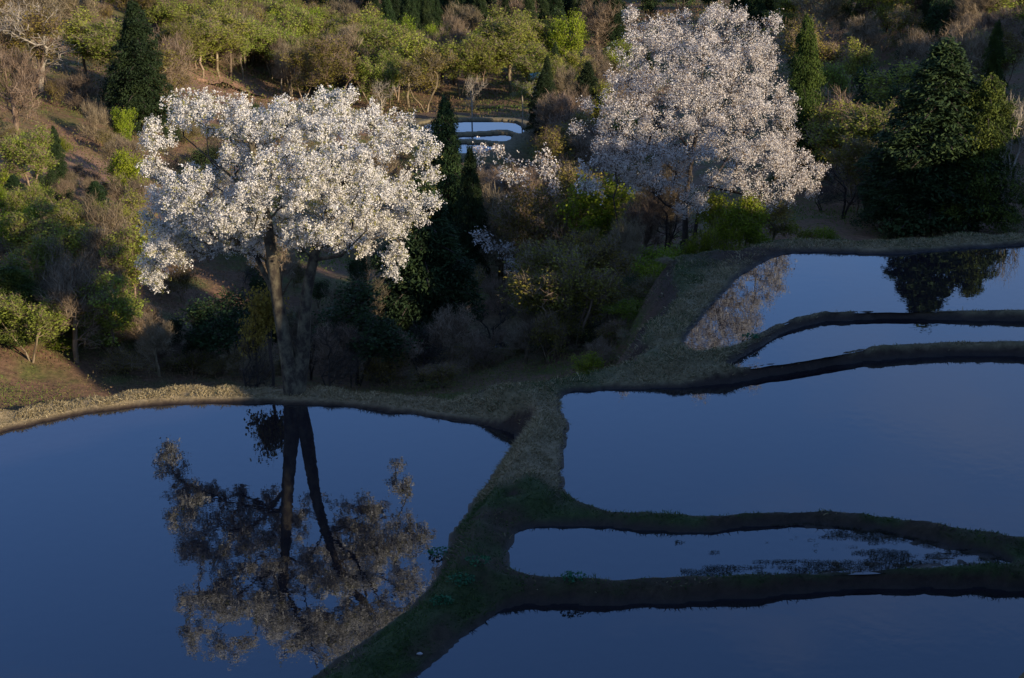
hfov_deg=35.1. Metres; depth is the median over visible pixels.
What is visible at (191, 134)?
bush
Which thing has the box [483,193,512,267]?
leafy tree
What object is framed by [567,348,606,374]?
bush
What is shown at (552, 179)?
bare tree
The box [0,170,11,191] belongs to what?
bush
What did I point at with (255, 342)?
leafy tree
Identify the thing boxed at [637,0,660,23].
leafy tree
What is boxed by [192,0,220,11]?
leafy tree
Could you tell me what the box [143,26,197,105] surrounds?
bare tree
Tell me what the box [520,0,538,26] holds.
cedar tree
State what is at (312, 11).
leafy tree
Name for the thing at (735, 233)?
bush
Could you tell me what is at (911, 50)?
bare tree
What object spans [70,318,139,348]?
bush
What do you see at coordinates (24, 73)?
bare tree
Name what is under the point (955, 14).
bare tree
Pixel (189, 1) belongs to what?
bare tree
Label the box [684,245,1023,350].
paddy water
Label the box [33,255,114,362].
bare tree
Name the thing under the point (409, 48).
leafy tree
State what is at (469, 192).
cedar tree
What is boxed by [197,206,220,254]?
leafy tree
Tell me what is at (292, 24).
leafy tree
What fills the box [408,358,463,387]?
bush
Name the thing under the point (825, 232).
bush
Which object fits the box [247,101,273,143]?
leafy tree
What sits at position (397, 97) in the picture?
leafy tree
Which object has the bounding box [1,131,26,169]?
leafy tree
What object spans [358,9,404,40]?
leafy tree
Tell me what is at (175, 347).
bare shrub
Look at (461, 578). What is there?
leafy herb
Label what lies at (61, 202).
leafy tree
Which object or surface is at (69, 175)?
bare shrub
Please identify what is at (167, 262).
bare tree
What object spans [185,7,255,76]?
leafy tree
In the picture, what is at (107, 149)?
bare tree
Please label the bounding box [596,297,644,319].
bush
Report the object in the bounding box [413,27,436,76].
bare tree
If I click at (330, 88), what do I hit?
leafy tree
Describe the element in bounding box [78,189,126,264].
bare tree
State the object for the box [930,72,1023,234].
cedar tree
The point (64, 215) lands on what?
leafy tree
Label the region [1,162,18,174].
bare shrub
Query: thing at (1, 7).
leafy tree
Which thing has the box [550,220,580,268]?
bare tree
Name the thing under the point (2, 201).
bush
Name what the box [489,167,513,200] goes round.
leafy tree
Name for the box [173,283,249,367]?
leafy tree
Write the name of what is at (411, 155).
bush
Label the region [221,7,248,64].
leafy tree
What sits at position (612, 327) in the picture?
bush
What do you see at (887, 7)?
leafy tree
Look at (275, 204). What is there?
leafy tree
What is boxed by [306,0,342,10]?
leafy tree
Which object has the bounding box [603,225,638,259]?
bare shrub
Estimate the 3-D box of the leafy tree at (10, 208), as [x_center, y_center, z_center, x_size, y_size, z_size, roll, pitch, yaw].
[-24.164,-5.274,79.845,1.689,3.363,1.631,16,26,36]
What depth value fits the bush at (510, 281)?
86.61 m
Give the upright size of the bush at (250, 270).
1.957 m
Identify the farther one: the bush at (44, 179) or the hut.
the hut
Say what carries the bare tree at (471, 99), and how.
on the ground at (442, 638)
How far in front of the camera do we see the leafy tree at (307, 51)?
154.73 m
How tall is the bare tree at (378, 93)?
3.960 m
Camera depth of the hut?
161.49 m
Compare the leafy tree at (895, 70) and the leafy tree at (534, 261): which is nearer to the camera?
the leafy tree at (534, 261)
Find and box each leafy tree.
[0,0,14,23]
[0,3,70,89]
[0,120,65,184]
[0,196,72,266]
[0,201,43,262]
[0,230,64,299]
[0,265,67,348]
[0,292,75,362]
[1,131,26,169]
[1,177,43,214]
[2,202,35,259]
[28,216,107,268]
[33,189,82,222]
[41,199,84,250]
[52,2,114,77]
[52,203,99,226]
[63,265,152,357]
[68,15,155,87]
[89,199,118,218]
[98,222,166,299]
[99,187,160,270]
[99,199,143,238]
[103,0,117,21]
[104,146,148,194]
[106,40,185,96]
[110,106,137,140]
[114,0,158,24]
[143,0,200,27]
[156,27,167,40]
[158,11,206,74]
[164,213,191,245]
[169,0,228,11]
[172,15,240,77]
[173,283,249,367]
[182,1,240,67]
[183,13,194,21]
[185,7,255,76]
[186,143,221,192]
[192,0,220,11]
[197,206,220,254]
[211,0,241,14]
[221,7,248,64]
[224,10,268,78]
[225,0,266,17]
[229,0,253,11]
[232,201,285,257]
[236,317,267,387]
[238,280,289,387]
[245,270,269,349]
[247,6,283,73]
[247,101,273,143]
[251,13,294,79]
[254,0,293,19]
[260,9,282,20]
[263,307,297,347]
[265,0,303,7]
[266,0,301,17]
[267,102,293,147]
[267,188,295,249]
[269,46,291,91]
[270,7,310,32]
[275,4,325,40]
[277,45,319,104]
[284,27,300,49]
[285,35,310,83]
[290,3,323,19]
[294,35,313,78]
[298,31,337,92]
[302,34,361,93]
[306,0,317,7]
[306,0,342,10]
[306,18,340,40]
[309,4,345,30]
[311,272,427,385]
[312,85,339,117]
[315,44,354,86]
[317,21,343,38]
[329,10,389,24]
[334,2,382,28]
[336,22,365,87]
[344,255,370,284]
[345,33,381,96]
[349,309,377,376]
[351,54,398,106]
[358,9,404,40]
[358,24,404,93]
[366,47,407,108]
[367,18,388,34]
[377,42,409,100]
[378,12,417,36]
[379,25,440,106]
[388,21,414,87]
[391,43,465,111]
[420,21,449,49]
[434,29,480,97]
[455,29,475,78]
[455,35,507,96]
[462,10,551,92]
[469,0,512,74]
[473,28,500,81]
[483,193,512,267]
[484,173,563,269]
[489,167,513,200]
[493,233,593,343]
[502,20,543,78]
[509,80,535,126]
[510,7,562,52]
[510,53,572,99]
[511,38,550,72]
[511,177,565,273]
[513,12,546,75]
[519,253,592,321]
[526,122,595,196]
[531,242,622,347]
[532,22,561,56]
[532,308,594,351]
[541,195,580,254]
[543,7,590,58]
[543,196,588,251]
[544,227,607,315]
[546,157,634,242]
[549,55,576,96]
[550,6,572,56]
[550,108,606,158]
[553,168,639,241]
[561,58,581,71]
[563,50,597,83]
[577,232,639,323]
[589,79,616,122]
[602,36,639,70]
[604,106,641,156]
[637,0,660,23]
[663,0,698,19]
[692,187,763,243]
[708,196,772,248]
[756,201,801,240]
[761,0,806,41]
[768,8,851,69]
[797,93,885,194]
[811,60,853,112]
[813,71,832,109]
[820,129,880,214]
[827,36,884,96]
[827,97,935,148]
[829,0,854,39]
[834,60,888,135]
[855,0,917,51]
[856,56,963,113]
[864,80,907,136]
[875,65,908,108]
[877,1,933,59]
[892,42,922,69]
[923,0,958,42]
[938,27,1016,79]
[980,0,1023,31]
[984,25,1023,87]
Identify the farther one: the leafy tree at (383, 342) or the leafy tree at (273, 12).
the leafy tree at (273, 12)
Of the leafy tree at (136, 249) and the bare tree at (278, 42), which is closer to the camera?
the leafy tree at (136, 249)
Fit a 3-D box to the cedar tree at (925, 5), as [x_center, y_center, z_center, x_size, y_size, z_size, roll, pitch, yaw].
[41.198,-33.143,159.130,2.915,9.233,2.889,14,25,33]
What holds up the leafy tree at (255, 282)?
on the ground at (442, 638)
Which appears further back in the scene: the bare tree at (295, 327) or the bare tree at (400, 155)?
the bare tree at (400, 155)
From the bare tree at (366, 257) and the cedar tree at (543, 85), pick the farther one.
the cedar tree at (543, 85)
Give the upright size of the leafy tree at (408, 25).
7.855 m
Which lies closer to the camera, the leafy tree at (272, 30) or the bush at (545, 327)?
the bush at (545, 327)
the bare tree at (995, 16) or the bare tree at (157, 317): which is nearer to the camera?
the bare tree at (157, 317)
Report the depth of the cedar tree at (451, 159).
95.66 m
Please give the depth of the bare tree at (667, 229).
85.68 m
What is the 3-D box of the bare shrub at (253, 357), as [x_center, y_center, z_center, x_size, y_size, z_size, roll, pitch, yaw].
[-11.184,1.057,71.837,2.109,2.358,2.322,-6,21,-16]
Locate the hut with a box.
[529,72,539,95]
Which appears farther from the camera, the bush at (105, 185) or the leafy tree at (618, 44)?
the leafy tree at (618, 44)
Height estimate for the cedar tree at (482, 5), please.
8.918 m
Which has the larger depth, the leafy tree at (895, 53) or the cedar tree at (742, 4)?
the cedar tree at (742, 4)
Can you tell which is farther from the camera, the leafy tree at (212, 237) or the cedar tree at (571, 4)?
the cedar tree at (571, 4)
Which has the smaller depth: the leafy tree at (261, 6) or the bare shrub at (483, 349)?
the bare shrub at (483, 349)
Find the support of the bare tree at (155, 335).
on the ground at (442, 638)
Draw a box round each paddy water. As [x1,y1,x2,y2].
[0,403,514,677]
[415,587,1023,677]
[418,143,497,152]
[419,121,523,132]
[421,134,511,140]
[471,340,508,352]
[508,525,1010,579]
[559,356,1023,536]
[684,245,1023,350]
[729,319,1023,368]
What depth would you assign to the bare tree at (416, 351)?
73.03 m
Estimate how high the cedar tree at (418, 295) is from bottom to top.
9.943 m
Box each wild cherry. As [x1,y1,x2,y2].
[469,225,521,274]
[472,136,584,240]
[574,126,658,232]
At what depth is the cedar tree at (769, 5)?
192.97 m
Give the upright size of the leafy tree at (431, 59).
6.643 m
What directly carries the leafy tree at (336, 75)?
on the ground at (442, 638)
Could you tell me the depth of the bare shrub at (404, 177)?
121.32 m
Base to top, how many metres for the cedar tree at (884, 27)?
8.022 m
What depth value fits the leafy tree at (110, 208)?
85.30 m
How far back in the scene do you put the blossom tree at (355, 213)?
59.79 m
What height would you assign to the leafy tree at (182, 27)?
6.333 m
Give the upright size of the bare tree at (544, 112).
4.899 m
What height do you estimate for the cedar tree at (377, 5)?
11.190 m
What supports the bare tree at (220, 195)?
on the ground at (442, 638)
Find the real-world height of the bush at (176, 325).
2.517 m
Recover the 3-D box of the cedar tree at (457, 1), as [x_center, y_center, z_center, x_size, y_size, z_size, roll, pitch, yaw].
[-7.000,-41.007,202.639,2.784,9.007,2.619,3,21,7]
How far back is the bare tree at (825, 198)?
95.00 m
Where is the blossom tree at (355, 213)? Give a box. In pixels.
[134,83,447,395]
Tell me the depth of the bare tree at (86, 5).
144.85 m
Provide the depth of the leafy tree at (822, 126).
98.20 m
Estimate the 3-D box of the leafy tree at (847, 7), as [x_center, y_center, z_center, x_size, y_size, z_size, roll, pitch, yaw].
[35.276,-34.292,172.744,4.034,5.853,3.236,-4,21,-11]
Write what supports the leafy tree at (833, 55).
on the ground at (442, 638)
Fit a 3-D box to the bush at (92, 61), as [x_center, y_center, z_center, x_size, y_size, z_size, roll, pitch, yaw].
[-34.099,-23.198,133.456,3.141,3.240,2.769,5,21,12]
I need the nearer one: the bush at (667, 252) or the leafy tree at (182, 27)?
the bush at (667, 252)
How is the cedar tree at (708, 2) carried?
on the ground at (442, 638)
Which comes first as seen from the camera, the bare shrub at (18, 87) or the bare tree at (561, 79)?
the bare shrub at (18, 87)
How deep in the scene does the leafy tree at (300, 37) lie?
162.52 m
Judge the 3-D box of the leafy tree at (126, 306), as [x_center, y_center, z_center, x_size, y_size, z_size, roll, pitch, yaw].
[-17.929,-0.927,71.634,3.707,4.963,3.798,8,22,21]
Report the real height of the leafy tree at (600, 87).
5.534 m
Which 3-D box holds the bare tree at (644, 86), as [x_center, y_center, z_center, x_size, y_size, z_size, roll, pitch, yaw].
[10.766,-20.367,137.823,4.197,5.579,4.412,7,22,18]
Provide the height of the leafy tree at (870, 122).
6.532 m
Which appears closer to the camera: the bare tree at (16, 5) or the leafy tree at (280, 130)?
the leafy tree at (280, 130)
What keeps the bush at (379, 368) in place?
on the ground at (442, 638)
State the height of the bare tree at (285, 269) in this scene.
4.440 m
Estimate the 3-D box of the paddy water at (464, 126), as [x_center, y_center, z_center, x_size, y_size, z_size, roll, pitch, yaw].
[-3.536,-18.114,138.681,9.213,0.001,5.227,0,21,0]
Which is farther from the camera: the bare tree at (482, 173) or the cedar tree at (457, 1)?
the cedar tree at (457, 1)
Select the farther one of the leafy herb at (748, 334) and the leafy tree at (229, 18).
the leafy tree at (229, 18)
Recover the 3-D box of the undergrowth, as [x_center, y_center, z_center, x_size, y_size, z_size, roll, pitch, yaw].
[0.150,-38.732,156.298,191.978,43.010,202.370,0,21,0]
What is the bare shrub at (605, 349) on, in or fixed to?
on the ground at (442, 638)
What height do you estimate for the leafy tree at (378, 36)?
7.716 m
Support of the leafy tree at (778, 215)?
on the ground at (442, 638)
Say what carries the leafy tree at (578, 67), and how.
on the ground at (442, 638)
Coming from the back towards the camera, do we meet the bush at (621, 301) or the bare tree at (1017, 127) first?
the bare tree at (1017, 127)
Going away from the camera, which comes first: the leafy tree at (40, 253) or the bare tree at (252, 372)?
the bare tree at (252, 372)
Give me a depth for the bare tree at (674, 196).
89.84 m
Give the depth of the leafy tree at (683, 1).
218.69 m
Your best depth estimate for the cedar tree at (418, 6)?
202.29 m
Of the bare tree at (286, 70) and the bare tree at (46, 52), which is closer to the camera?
the bare tree at (46, 52)
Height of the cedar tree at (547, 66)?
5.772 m
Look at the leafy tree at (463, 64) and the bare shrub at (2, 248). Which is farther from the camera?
the leafy tree at (463, 64)
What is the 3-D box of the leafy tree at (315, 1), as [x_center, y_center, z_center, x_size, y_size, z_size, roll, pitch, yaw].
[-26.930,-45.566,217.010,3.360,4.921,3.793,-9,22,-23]
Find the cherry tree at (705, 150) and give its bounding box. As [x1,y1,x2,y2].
[567,0,830,253]
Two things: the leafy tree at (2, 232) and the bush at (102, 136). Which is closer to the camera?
the leafy tree at (2, 232)
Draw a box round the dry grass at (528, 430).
[0,230,1023,672]
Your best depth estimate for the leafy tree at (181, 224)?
90.63 m
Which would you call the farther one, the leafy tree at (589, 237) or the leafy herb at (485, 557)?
the leafy tree at (589, 237)
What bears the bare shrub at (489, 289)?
on the ground at (442, 638)
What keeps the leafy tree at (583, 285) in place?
on the ground at (442, 638)
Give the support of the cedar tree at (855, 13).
on the ground at (442, 638)
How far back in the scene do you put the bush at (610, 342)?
75.53 m
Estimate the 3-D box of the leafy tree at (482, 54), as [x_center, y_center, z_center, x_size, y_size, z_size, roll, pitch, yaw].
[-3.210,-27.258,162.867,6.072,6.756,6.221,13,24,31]
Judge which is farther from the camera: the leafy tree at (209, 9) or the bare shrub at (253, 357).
the leafy tree at (209, 9)
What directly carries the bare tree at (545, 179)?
on the ground at (442, 638)
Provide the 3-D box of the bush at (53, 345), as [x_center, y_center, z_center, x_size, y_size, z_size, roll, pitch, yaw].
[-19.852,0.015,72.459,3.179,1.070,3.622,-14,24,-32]
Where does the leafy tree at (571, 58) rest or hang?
on the ground at (442, 638)
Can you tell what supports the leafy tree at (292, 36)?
on the ground at (442, 638)
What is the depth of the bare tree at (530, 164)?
127.91 m
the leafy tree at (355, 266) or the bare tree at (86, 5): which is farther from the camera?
the bare tree at (86, 5)
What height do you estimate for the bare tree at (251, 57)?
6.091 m
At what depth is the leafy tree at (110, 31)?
125.35 m
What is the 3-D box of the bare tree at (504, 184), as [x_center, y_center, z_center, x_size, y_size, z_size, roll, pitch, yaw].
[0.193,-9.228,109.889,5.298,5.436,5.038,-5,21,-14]
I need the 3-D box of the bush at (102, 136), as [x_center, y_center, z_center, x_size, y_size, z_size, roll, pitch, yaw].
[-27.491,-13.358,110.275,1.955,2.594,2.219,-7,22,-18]
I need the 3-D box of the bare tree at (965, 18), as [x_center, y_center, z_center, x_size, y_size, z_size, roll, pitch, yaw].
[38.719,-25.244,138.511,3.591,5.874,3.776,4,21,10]
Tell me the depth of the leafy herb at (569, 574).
47.18 m
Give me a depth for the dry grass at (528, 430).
61.95 m
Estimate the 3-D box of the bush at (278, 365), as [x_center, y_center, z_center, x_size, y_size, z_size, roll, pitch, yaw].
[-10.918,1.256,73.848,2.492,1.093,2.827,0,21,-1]
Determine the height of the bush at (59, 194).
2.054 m
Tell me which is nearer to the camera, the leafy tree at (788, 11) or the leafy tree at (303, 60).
the leafy tree at (303, 60)
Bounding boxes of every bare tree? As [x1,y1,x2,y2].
[0,0,27,17]
[0,0,79,91]
[0,23,9,64]
[0,44,51,128]
[3,0,69,68]
[31,234,109,330]
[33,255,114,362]
[55,0,100,24]
[74,213,146,294]
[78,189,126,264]
[98,132,132,169]
[103,133,149,182]
[107,171,151,218]
[121,297,167,348]
[134,312,177,376]
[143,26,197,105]
[150,2,186,30]
[152,0,198,7]
[153,233,181,272]
[156,315,194,343]
[161,146,183,173]
[199,128,228,164]
[209,178,236,227]
[217,33,243,76]
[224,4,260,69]
[235,326,278,388]
[240,262,269,309]
[249,11,268,65]
[249,238,302,294]
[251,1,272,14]
[268,32,295,85]
[271,36,304,99]
[286,302,324,369]
[293,327,328,379]
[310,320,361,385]
[311,304,335,363]
[315,21,375,96]
[315,321,365,386]
[316,273,390,360]
[324,0,361,19]
[327,319,371,387]
[333,0,392,15]
[354,240,378,280]
[360,138,401,195]
[372,79,400,115]
[373,114,416,178]
[387,329,425,385]
[408,317,452,381]
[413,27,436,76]
[422,47,449,93]
[423,303,484,377]
[424,31,441,72]
[431,34,452,84]
[436,12,471,84]
[440,0,483,31]
[440,22,469,64]
[460,163,497,195]
[463,178,543,286]
[464,74,487,117]
[467,302,522,349]
[476,162,495,170]
[481,164,554,199]
[485,163,543,203]
[489,0,501,17]
[502,319,550,364]
[507,0,537,19]
[518,161,558,168]
[529,155,573,204]
[531,93,571,135]
[533,165,553,200]
[540,89,590,154]
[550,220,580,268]
[551,63,578,93]
[561,83,592,137]
[567,125,617,175]
[578,0,622,54]
[579,54,610,97]
[580,47,605,71]
[580,118,622,172]
[580,167,626,242]
[599,60,625,100]
[604,217,645,275]
[613,75,637,109]
[615,191,669,263]
[619,68,658,111]
[626,177,699,250]
[629,98,664,149]
[636,158,694,247]
[789,0,849,40]
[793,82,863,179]
[805,162,870,218]
[814,17,847,65]
[814,184,849,210]
[843,11,885,52]
[847,1,881,33]
[875,0,923,38]
[884,26,932,81]
[907,25,976,81]
[943,0,1001,32]
[946,3,969,36]
[948,10,982,45]
[951,17,993,79]
[953,0,1013,27]
[967,4,1023,62]
[987,90,1023,229]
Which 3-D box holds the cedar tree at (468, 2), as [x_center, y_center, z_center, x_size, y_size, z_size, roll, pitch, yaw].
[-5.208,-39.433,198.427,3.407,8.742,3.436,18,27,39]
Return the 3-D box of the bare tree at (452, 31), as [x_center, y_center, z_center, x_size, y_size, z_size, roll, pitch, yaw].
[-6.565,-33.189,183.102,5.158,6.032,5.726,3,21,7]
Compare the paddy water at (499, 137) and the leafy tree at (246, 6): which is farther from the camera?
the leafy tree at (246, 6)
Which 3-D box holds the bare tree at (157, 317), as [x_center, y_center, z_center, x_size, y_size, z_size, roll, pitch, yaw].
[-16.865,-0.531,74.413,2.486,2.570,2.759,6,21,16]
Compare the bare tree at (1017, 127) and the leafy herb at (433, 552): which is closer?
the leafy herb at (433, 552)
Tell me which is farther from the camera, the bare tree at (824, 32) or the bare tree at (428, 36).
the bare tree at (428, 36)
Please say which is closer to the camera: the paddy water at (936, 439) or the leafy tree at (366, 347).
the paddy water at (936, 439)
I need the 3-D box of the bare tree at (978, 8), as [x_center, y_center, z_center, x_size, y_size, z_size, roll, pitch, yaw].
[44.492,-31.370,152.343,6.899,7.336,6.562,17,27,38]
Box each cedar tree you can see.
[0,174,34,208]
[47,125,68,186]
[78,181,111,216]
[102,0,180,137]
[359,0,381,17]
[364,171,488,361]
[380,0,395,23]
[380,0,401,21]
[397,0,421,30]
[412,0,421,30]
[419,0,434,34]
[421,0,447,23]
[424,92,463,271]
[429,0,442,29]
[441,0,450,17]
[448,0,463,24]
[452,144,492,283]
[460,0,474,30]
[470,0,490,33]
[475,0,496,20]
[500,0,510,18]
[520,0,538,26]
[524,69,556,134]
[537,0,550,22]
[542,56,557,96]
[547,0,564,21]
[549,41,562,92]
[561,0,577,21]
[572,0,590,42]
[572,60,605,120]
[594,0,606,43]
[600,0,626,53]
[642,45,652,92]
[702,0,717,6]
[727,0,750,24]
[743,0,765,28]
[763,0,779,24]
[768,11,827,192]
[847,0,865,42]
[847,127,942,238]
[852,34,1020,237]
[879,3,892,31]
[917,0,940,39]
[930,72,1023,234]
[977,19,1008,118]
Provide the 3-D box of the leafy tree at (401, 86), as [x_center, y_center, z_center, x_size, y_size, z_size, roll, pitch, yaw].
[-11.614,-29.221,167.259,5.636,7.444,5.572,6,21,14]
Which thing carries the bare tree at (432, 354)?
on the ground at (442, 638)
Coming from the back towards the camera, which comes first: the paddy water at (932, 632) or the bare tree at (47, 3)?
the bare tree at (47, 3)
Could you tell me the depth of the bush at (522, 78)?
161.82 m
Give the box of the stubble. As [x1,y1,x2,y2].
[675,522,1009,575]
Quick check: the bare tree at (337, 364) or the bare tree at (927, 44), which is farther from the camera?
the bare tree at (927, 44)
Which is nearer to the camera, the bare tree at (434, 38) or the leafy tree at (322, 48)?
the leafy tree at (322, 48)
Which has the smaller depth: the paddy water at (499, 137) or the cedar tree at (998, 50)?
the cedar tree at (998, 50)
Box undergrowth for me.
[0,0,1023,409]
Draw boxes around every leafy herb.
[427,546,449,557]
[429,594,454,605]
[446,572,474,586]
[464,553,491,565]
[560,571,586,582]
[742,332,759,338]
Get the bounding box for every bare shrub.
[0,241,12,263]
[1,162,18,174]
[8,79,33,102]
[43,67,100,109]
[50,177,76,199]
[56,169,80,188]
[59,324,94,338]
[66,162,85,179]
[73,98,114,143]
[77,167,102,185]
[78,172,106,196]
[101,328,129,336]
[114,320,145,341]
[138,339,185,357]
[236,344,277,377]
[393,166,414,187]
[418,358,472,378]
[460,325,509,367]
[478,270,518,313]
[583,335,620,364]
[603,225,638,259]
[654,255,674,266]
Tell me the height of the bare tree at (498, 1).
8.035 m
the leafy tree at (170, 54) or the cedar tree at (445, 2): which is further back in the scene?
the cedar tree at (445, 2)
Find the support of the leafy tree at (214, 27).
on the ground at (442, 638)
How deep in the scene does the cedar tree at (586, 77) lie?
137.63 m
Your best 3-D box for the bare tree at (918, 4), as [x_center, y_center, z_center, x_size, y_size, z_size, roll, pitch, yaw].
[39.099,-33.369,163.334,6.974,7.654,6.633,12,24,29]
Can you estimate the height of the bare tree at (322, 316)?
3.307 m
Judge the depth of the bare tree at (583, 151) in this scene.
119.18 m
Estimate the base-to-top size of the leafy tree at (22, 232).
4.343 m
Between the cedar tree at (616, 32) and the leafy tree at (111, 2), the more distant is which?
the cedar tree at (616, 32)
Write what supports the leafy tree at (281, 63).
on the ground at (442, 638)
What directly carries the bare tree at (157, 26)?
on the ground at (442, 638)
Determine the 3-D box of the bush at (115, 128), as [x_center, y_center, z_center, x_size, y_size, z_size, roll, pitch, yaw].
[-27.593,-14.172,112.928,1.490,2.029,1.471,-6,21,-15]
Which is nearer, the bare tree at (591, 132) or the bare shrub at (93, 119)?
the bare shrub at (93, 119)
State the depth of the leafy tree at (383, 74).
149.74 m
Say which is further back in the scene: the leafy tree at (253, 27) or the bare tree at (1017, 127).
the leafy tree at (253, 27)
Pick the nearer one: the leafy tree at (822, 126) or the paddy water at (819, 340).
the paddy water at (819, 340)
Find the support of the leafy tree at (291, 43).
on the ground at (442, 638)
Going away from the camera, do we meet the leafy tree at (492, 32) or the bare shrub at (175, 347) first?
the bare shrub at (175, 347)
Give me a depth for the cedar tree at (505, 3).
190.44 m
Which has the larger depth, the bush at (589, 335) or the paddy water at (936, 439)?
the bush at (589, 335)
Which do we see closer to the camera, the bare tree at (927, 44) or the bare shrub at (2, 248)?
the bare shrub at (2, 248)
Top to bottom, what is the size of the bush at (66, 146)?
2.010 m
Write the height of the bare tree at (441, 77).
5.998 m
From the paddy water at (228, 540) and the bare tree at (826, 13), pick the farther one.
the bare tree at (826, 13)
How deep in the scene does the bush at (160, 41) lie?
153.97 m
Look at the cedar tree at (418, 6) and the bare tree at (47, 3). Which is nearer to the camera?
the bare tree at (47, 3)
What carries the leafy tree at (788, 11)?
on the ground at (442, 638)
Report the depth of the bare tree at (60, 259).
71.83 m
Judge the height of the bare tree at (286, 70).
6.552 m
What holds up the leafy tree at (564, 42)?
on the ground at (442, 638)
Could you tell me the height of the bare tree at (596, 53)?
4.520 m
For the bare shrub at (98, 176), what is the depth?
98.55 m
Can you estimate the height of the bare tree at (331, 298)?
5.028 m
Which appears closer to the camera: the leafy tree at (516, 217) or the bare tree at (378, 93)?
the leafy tree at (516, 217)
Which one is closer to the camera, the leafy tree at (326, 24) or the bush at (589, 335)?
the bush at (589, 335)
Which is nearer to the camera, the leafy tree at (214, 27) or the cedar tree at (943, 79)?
the cedar tree at (943, 79)
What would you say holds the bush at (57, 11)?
on the ground at (442, 638)
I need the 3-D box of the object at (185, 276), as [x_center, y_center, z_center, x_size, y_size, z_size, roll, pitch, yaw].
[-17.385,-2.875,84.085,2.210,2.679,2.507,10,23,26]
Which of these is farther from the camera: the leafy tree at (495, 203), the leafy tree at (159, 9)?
the leafy tree at (159, 9)
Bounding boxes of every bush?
[0,43,32,72]
[0,72,17,94]
[0,124,27,140]
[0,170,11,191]
[0,186,10,210]
[23,257,49,281]
[30,181,62,204]
[31,168,59,189]
[39,325,105,351]
[43,77,68,105]
[45,185,75,203]
[48,1,65,23]
[58,133,73,153]
[68,1,109,25]
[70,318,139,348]
[79,49,107,70]
[91,70,134,104]
[94,126,117,148]
[95,1,113,23]
[99,181,114,197]
[106,125,123,136]
[108,305,136,336]
[150,309,185,352]
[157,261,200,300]
[158,24,165,46]
[161,122,183,147]
[166,58,197,97]
[178,121,203,143]
[244,264,261,278]
[259,354,280,374]
[278,253,306,287]
[288,221,310,253]
[312,279,331,307]
[356,348,413,388]
[401,143,422,169]
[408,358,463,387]
[463,261,485,299]
[496,158,517,180]
[501,275,525,306]
[515,74,531,91]
[521,308,574,363]
[564,320,616,344]
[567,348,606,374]
[588,311,629,326]
[590,320,627,345]
[592,317,631,346]
[595,297,639,312]
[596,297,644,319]
[603,277,641,311]
[623,239,685,274]
[633,191,662,213]
[636,258,666,301]
[681,224,721,254]
[707,211,749,250]
[745,232,773,245]
[779,219,826,239]
[812,225,840,239]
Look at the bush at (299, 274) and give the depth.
89.63 m
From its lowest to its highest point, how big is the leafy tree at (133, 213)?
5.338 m
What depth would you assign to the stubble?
48.58 m
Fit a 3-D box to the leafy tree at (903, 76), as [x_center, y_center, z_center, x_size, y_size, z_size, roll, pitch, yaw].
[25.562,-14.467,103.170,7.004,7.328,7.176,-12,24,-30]
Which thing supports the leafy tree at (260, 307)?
on the ground at (442, 638)
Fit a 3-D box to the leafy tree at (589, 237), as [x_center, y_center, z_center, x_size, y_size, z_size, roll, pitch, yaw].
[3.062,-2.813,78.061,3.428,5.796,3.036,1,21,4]
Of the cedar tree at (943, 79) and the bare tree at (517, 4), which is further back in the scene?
the bare tree at (517, 4)
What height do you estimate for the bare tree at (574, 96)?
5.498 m
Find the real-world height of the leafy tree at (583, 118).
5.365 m
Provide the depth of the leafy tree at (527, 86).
137.04 m
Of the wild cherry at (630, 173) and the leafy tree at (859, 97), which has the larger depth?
the leafy tree at (859, 97)
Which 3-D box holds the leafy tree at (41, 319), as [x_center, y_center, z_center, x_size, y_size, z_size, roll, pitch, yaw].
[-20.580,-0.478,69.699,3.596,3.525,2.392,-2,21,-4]
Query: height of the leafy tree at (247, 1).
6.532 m
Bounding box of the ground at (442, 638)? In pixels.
[0,0,1023,677]
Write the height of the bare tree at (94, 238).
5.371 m
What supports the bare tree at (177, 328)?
on the ground at (442, 638)
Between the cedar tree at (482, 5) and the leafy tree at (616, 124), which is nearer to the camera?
the leafy tree at (616, 124)
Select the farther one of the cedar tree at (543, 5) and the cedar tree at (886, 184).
the cedar tree at (543, 5)
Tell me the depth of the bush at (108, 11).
150.13 m
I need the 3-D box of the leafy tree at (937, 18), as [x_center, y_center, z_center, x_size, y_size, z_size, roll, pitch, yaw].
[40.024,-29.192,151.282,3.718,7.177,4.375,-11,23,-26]
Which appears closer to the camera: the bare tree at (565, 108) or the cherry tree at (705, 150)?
the cherry tree at (705, 150)
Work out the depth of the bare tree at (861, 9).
166.66 m
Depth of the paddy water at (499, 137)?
135.50 m
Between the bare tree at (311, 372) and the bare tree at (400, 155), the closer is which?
the bare tree at (311, 372)
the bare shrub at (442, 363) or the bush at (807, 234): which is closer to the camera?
the bare shrub at (442, 363)
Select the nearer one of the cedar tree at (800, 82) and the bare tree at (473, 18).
the cedar tree at (800, 82)
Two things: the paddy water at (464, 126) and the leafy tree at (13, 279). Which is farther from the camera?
the paddy water at (464, 126)

